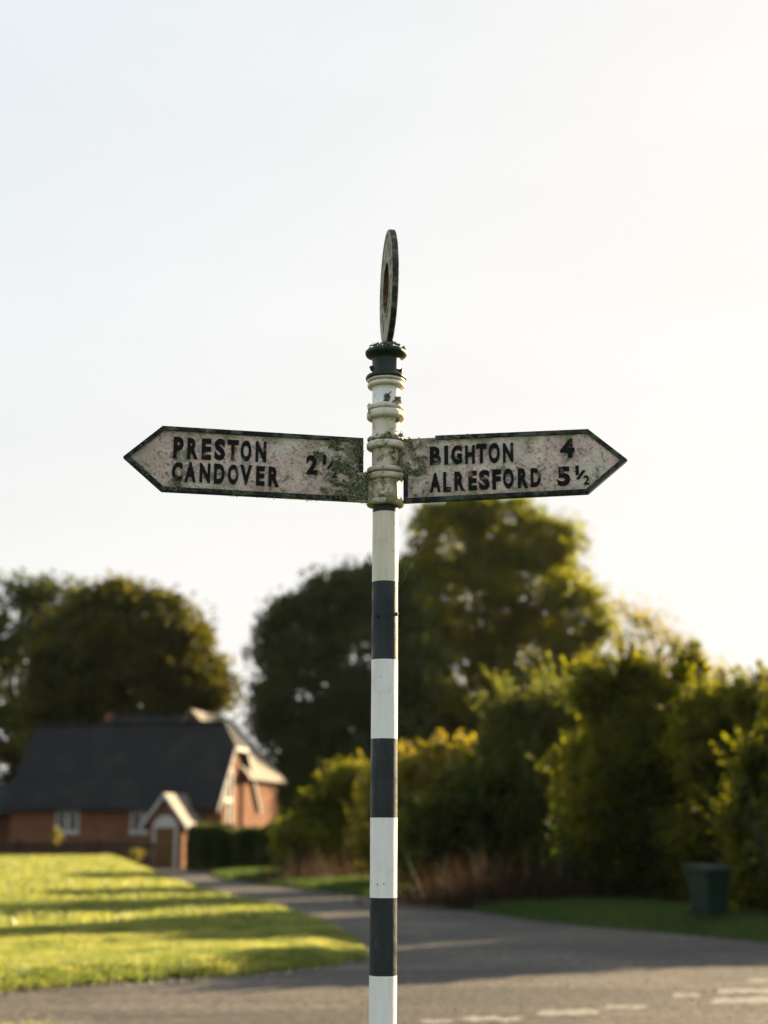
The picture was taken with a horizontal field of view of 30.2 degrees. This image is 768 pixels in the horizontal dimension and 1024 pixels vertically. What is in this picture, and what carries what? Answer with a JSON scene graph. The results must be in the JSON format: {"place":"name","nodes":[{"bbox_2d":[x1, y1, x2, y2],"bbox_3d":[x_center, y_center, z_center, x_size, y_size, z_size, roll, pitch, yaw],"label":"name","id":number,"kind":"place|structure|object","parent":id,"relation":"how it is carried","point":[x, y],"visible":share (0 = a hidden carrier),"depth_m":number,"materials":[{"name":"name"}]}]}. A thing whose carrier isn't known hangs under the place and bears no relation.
{"place":"outdoors","nodes":[
{"label":"outdoors","id":0,"kind":"place"},
{"bbox_2d":[2,1016,78,1023],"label":"verge grass","id":1,"kind":"structure","parent":0,"point":[26,1021],"depth_m":11.05,"materials":[{"name":"green plant"}]},
{"bbox_2d":[48,825,63,854],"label":"sapling","id":2,"kind":"object","parent":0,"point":[56,833],"visible":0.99,"depth_m":59.43,"materials":[{"name":"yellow plant"}]},
{"bbox_2d":[0,853,339,991],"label":"lawn","id":3,"kind":"structure","parent":0,"point":[128,920],"depth_m":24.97,"materials":[{"name":"green plant"}]},
{"bbox_2d":[0,920,367,990],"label":"lawn grass","id":4,"kind":"structure","parent":3,"relation":"on","point":[70,943],"depth_m":18.87,"materials":[{"name":"green plant"}]},
{"bbox_2d":[0,946,368,991],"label":"lawn edge grass","id":5,"kind":"structure","parent":3,"relation":"on","point":[344,954],"depth_m":15.97,"materials":[{"name":"green plant"}]},
{"bbox_2d":[0,869,767,1023],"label":"road","id":6,"kind":"structure","parent":0,"point":[447,946],"depth_m":15.50,"materials":[{"name":"grey asphalt"}]},
{"bbox_2d":[0,839,155,868],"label":"picket fence","id":7,"kind":"object","parent":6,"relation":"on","point":[19,845],"visible":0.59,"depth_m":61.65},
{"bbox_2d":[130,847,145,863],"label":"sapling","id":8,"kind":"object","parent":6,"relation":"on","point":[135,854],"visible":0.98,"depth_m":55.36,"materials":[{"name":"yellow plant"}]},
{"bbox_2d":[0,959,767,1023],"bbox_3d":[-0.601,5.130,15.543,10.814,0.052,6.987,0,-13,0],"label":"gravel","id":9,"kind":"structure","parent":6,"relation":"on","point":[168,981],"depth_m":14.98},
{"bbox_2d":[420,1019,457,1023],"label":"road marking","id":10,"kind":"object","parent":6,"relation":"on","point":[436,1021],"visible":1,"depth_m":12.28,"materials":[{"name":"paint"}]},
{"bbox_2d":[460,1015,523,1021],"bbox_3d":[0.941,4.444,12.481,0.566,0.001,0.470,-3,-13,11],"label":"road marking","id":11,"kind":"object","parent":6,"relation":"on","point":[496,1018],"visible":1,"depth_m":12.48,"materials":[{"name":"paint"}]},
{"bbox_2d":[535,1008,601,1015],"bbox_3d":[1.694,4.544,12.925,0.702,0.001,0.545,0,-13,0],"label":"road marking","id":12,"kind":"object","parent":6,"relation":"on","point":[583,1011],"visible":1,"depth_m":12.89,"materials":[{"name":"paint"}]},
{"bbox_2d":[603,1005,646,1008],"bbox_3d":[2.254,4.627,13.296,0.412,0.001,0.332,-2,-13,11],"label":"road marking","id":13,"kind":"object","parent":6,"relation":"on","point":[625,1006],"visible":1,"depth_m":13.34,"materials":[{"name":"paint"}]},
{"bbox_2d":[671,993,699,997],"bbox_3d":[3.024,4.838,14.232,0.287,0.001,0.480,-3,-13,13],"label":"road marking","id":14,"kind":"object","parent":6,"relation":"on","point":[680,995],"visible":1,"depth_m":14.23,"materials":[{"name":"paint"}]},
{"bbox_2d":[707,996,767,1003],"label":"road marking","id":15,"kind":"object","parent":6,"relation":"on","point":[757,999],"visible":1,"depth_m":13.81,"materials":[{"name":"paint"}]},
{"bbox_2d":[713,988,767,993],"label":"road marking","id":16,"kind":"object","parent":6,"relation":"on","point":[739,990],"visible":1,"depth_m":14.59,"materials":[{"name":"paint"}]},
{"bbox_2d":[745,978,767,981],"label":"road marking","id":17,"kind":"object","parent":6,"relation":"on","point":[757,980],"visible":1,"depth_m":15.67,"materials":[{"name":"paint"}]},
{"bbox_2d":[0,0,767,781],"label":"sky","id":18,"kind":"structure","parent":0,"point":[200,200],"materials":[{"name":"white"}]},
{"bbox_2d":[209,866,767,942],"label":"grass verge","id":19,"kind":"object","parent":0,"point":[673,931],"depth_m":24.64,"materials":[{"name":"green plant"}]},
{"bbox_2d":[213,840,369,884],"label":"dry undergrowth","id":20,"kind":"object","parent":19,"relation":"on","point":[303,869],"visible":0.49,"depth_m":44.54,"materials":[{"name":"brown plant"}]},
{"bbox_2d":[264,755,369,875],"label":"hedge bush","id":21,"kind":"object","parent":19,"relation":"on","point":[319,816],"visible":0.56,"depth_m":48.06,"materials":[{"name":"green plant"}]},
{"bbox_2d":[338,728,487,881],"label":"hedge bush","id":22,"kind":"object","parent":19,"relation":"on","point":[421,773],"visible":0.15,"depth_m":40.86,"materials":[{"name":"green plant"}]},
{"bbox_2d":[397,749,567,890],"bbox_3d":[2.946,7.843,35.650,6.038,3.745,3.614,0,-13,0],"label":"hedge bush","id":23,"kind":"object","parent":19,"relation":"on","point":[455,819],"visible":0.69,"depth_m":34.88,"materials":[{"name":"green plant"}]},
{"bbox_2d":[345,843,674,908],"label":"dry undergrowth","id":24,"kind":"object","parent":19,"relation":"on","point":[484,890],"visible":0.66,"depth_m":30.20,"materials":[{"name":"brown plant"}]},
{"bbox_2d":[448,651,597,873],"bbox_3d":[4.031,6.815,36.853,4.827,6.280,4.058,0,-13,0],"label":"hedge bush","id":25,"kind":"object","parent":19,"relation":"on","point":[526,724],"visible":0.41,"depth_m":36.58,"materials":[{"name":"green plant"}]},
{"bbox_2d":[543,797,689,899],"bbox_3d":[5.685,7.569,31.659,4.365,2.528,2.662,0,-13,0],"label":"hedge bush","id":26,"kind":"object","parent":19,"relation":"on","point":[564,861],"visible":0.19,"depth_m":30.97,"materials":[{"name":"green plant"}]},
{"bbox_2d":[526,636,722,901],"bbox_3d":[5.749,5.727,31.527,5.075,6.066,3.575,0,-13,0],"label":"hedge bush","id":27,"kind":"object","parent":19,"relation":"on","point":[610,752],"visible":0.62,"depth_m":30.91,"materials":[{"name":"green plant"}]},
{"bbox_2d":[644,659,767,904],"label":"hedge bush","id":28,"kind":"object","parent":19,"relation":"on","point":[709,715],"visible":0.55,"depth_m":29.14,"materials":[{"name":"green plant"}]},
{"bbox_2d":[683,864,732,919],"bbox_3d":[5.508,6.468,24.189,0.547,0.937,0.722,6,-14,-23],"label":"wheelie bin","id":29,"kind":"object","parent":19,"relation":"on","point":[708,886],"visible":0.87,"depth_m":23.98,"materials":[{"name":"green plastic"}]},
{"bbox_2d":[689,675,767,914],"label":"hedge bush","id":30,"kind":"object","parent":19,"relation":"on","point":[749,886],"visible":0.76,"depth_m":25.43,"materials":[{"name":"green plant"}]},
{"bbox_2d":[740,746,767,904],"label":"hedge bush","id":31,"kind":"object","parent":19,"relation":"on","point":[763,838],"visible":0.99,"depth_m":24.45,"materials":[{"name":"green plant"}]},
{"label":"ground","id":32,"kind":"structure","parent":0,"visible":0},
{"bbox_2d":[0,567,95,781],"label":"broadleaf tree","id":33,"kind":"object","parent":32,"relation":"on","point":[25,599],"visible":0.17,"depth_m":106.73,"materials":[{"name":"green plant"}]},
{"bbox_2d":[0,568,246,754],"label":"broadleaf tree","id":34,"kind":"object","parent":32,"relation":"on","point":[96,653],"visible":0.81,"depth_m":89.63,"materials":[{"name":"green plant"}]},
{"bbox_2d":[0,709,286,868],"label":"house","id":35,"kind":"structure","parent":32,"relation":"on","point":[163,782],"depth_m":68.96,"materials":[{"name":"red brick"}]},
{"bbox_2d":[55,810,79,833],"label":"window","id":36,"kind":"structure","parent":35,"relation":"in","point":[67,822],"depth_m":67.96,"materials":[{"name":"white glass"}]},
{"bbox_2d":[128,810,150,833],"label":"window","id":37,"kind":"structure","parent":35,"relation":"in","point":[137,816],"depth_m":67.22,"materials":[{"name":"white glass"}]},
{"bbox_2d":[223,768,232,823],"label":"gable window","id":38,"kind":"structure","parent":35,"relation":"in","point":[228,794],"depth_m":68.68,"materials":[{"name":"white glass"}]},
{"bbox_2d":[184,819,290,870],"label":"clipped hedge","id":39,"kind":"object","parent":32,"relation":"on","point":[211,847],"visible":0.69,"depth_m":59.38,"materials":[{"name":"green plant"}]},
{"bbox_2d":[234,553,459,821],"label":"broadleaf tree","id":40,"kind":"object","parent":32,"relation":"on","point":[330,618],"visible":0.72,"depth_m":85.97,"materials":[{"name":"green plant"}]},
{"bbox_2d":[398,497,621,794],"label":"oak tree","id":41,"kind":"object","parent":32,"relation":"on","point":[536,548],"visible":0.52,"depth_m":97.02,"materials":[{"name":"green plant"}]},
{"bbox_2d":[603,591,735,684],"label":"young tree","id":42,"kind":"object","parent":32,"relation":"on","point":[639,617],"visible":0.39,"depth_m":44.12,"materials":[{"name":"green plant"}]},
{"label":"near grass verge","id":43,"kind":"structure","parent":0,"visible":0},
{"bbox_2d":[123,229,626,1023],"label":"signpost","id":44,"kind":"object","parent":43,"relation":"on","point":[435,469],"visible":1,"depth_m":4.04,"materials":[{"name":"white metal"}]}
]}

